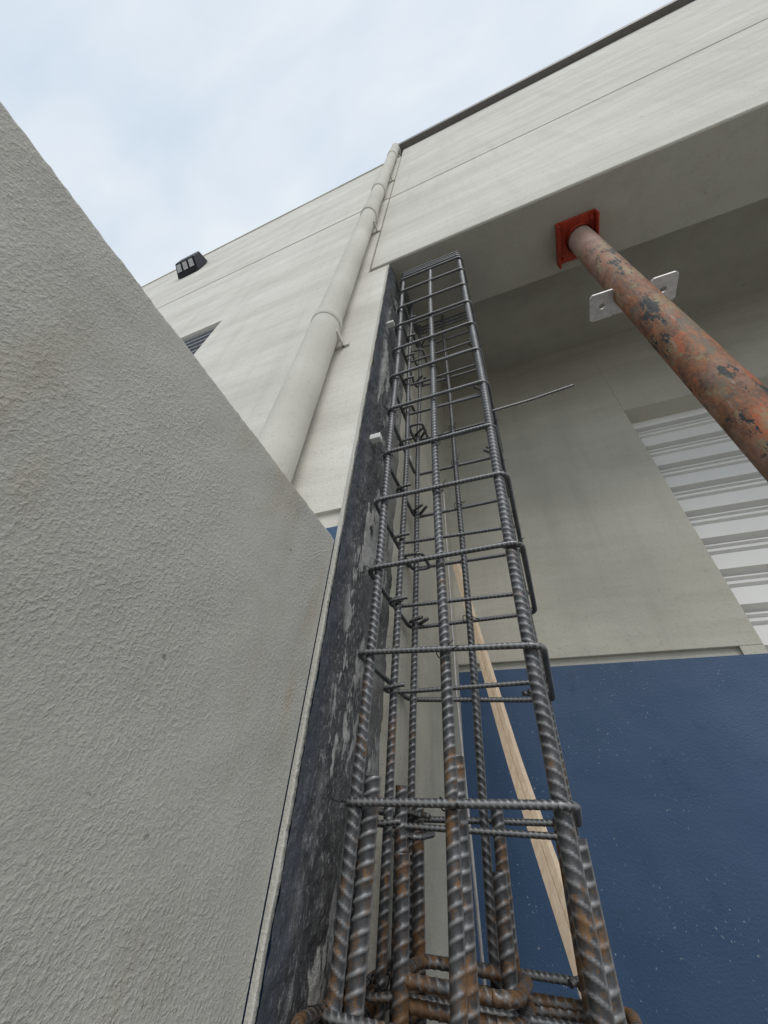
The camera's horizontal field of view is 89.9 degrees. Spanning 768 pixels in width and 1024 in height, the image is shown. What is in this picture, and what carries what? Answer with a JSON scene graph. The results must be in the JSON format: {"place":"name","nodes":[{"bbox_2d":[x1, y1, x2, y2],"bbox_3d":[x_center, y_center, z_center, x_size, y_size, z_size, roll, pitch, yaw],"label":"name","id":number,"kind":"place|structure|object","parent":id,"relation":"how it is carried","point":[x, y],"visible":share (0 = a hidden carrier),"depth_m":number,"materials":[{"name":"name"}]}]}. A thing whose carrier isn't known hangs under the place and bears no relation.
{"place":"outdoors","nodes":[
{"label":"outdoors","id":0,"kind":"place"},
{"bbox_2d":[241,526,342,1023],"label":"blue facade base","id":1,"kind":"object","parent":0,"point":[332,531],"visible":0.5,"depth_m":0.70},
{"bbox_2d":[243,264,388,1023],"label":"stucco edge lip","id":2,"kind":"object","parent":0,"point":[258,971],"visible":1,"depth_m":0.74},
{"bbox_2d":[0,0,672,286],"label":"sky","id":3,"kind":"structure","parent":0,"point":[180,129],"materials":[{"name":"blue"}]},
{"bbox_2d":[425,198,767,385],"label":"recess ceiling","id":4,"kind":"structure","parent":0,"point":[718,258],"depth_m":3.33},
{"label":"ground","id":5,"kind":"structure","parent":0,"visible":0},
{"bbox_2d":[0,102,333,1023],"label":"stucco wing wall","id":6,"kind":"structure","parent":5,"relation":"on","point":[166,542],"depth_m":0.49,"materials":[{"name":"white paint"}]},
{"bbox_2d":[143,156,400,515],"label":"facade wall","id":7,"kind":"structure","parent":5,"relation":"on","point":[254,299],"depth_m":2.96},
{"bbox_2d":[175,251,207,278],"bbox_3d":[-3.509,-4.467,6.942,0.469,0.463,0.202,-12,-44,18],"label":"wall pack light","id":8,"kind":"object","parent":7,"relation":"attached to","point":[191,263],"visible":1,"depth_m":6.84,"materials":[{"name":"black metal"}]},
{"bbox_2d":[183,328,214,354],"bbox_3d":[-2.102,-1.149,3.367,1.328,1.233,0.068,-12,-44,18],"label":"louver vent","id":9,"kind":"object","parent":7,"relation":"attached to","point":[194,344],"depth_m":3.51,"materials":[{"name":"metal"}]},
{"bbox_2d":[142,155,399,287],"bbox_3d":[-5.644,-4.937,8.868,12.855,0.038,0.319,-12,-44,18],"label":"parapet coping","id":10,"kind":"object","parent":7,"relation":"on","point":[280,216],"visible":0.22,"depth_m":7.48,"materials":[{"name":"painted metal"}]},
{"bbox_2d":[258,143,401,481],"bbox_3d":[-0.137,-2.587,3.488,0.194,11.458,0.223,-12,-44,18],"label":"downspout pipe","id":11,"kind":"object","parent":7,"relation":"attached to","point":[282,435],"visible":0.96,"depth_m":1.74,"materials":[{"name":"white metal"}]},
{"bbox_2d":[317,511,345,527],"bbox_3d":[-6.127,1.355,3.292,13.023,0.064,0.286,-12,-44,18],"label":"facade base","id":12,"kind":"object","parent":7,"relation":"attached to","point":[329,520],"visible":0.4,"depth_m":1.18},
{"bbox_2d":[256,263,406,1023],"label":"sawcut jamb face","id":13,"kind":"object","parent":7,"relation":"attached to","point":[297,974],"visible":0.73,"depth_m":0.88},
{"bbox_2d":[367,314,462,1023],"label":"return wall","id":14,"kind":"structure","parent":5,"relation":"on","point":[429,762],"depth_m":1.41,"materials":[{"name":"paint"}]},
{"bbox_2d":[371,0,767,270],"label":"beam panel","id":15,"kind":"structure","parent":14,"relation":"attached to","point":[693,68],"depth_m":3.33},
{"bbox_2d":[398,0,694,153],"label":"roof coping","id":16,"kind":"object","parent":15,"relation":"on","point":[627,29],"depth_m":6.45,"materials":[{"name":"metal"}]},
{"bbox_2d":[375,105,767,320],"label":"beam soffit","id":17,"kind":"structure","parent":15,"relation":"attached to","point":[711,172],"depth_m":2.44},
{"bbox_2d":[290,251,641,1023],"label":"rebar column cage","id":18,"kind":"object","parent":5,"relation":"on","point":[414,993],"visible":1,"depth_m":0.78,"materials":[{"name":"metal"}]},
{"bbox_2d":[453,564,581,998],"bbox_3d":[0.470,1.013,0.986,0.080,2.850,1.167,11,-42,-6],"label":"wood batten","id":19,"kind":"object","parent":5,"relation":"on","point":[547,860],"visible":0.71,"depth_m":1.25,"materials":[{"name":"brown wood"}]},
{"bbox_2d":[442,288,767,665],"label":"recess back wall","id":20,"kind":"structure","parent":5,"relation":"on","point":[621,561],"depth_m":2.56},
{"bbox_2d":[459,653,767,1023],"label":"blue recess base","id":21,"kind":"object","parent":20,"relation":"attached to","point":[666,763],"visible":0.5,"depth_m":1.50,"materials":[{"name":"blue paint"}]},
{"bbox_2d":[459,644,767,671],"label":"recess reveal","id":22,"kind":"object","parent":20,"relation":"attached to","point":[750,649],"visible":0.26,"depth_m":1.88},
{"bbox_2d":[632,407,767,650],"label":"roll up door","id":23,"kind":"structure","parent":20,"relation":"attached to","point":[716,481],"depth_m":2.40,"materials":[{"name":"white metal"}]},
{"bbox_2d":[555,208,767,481],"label":"shoring post","id":24,"kind":"object","parent":5,"relation":"on","point":[726,388],"visible":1,"depth_m":1.50,"materials":[{"name":"orange metal"}]}
]}

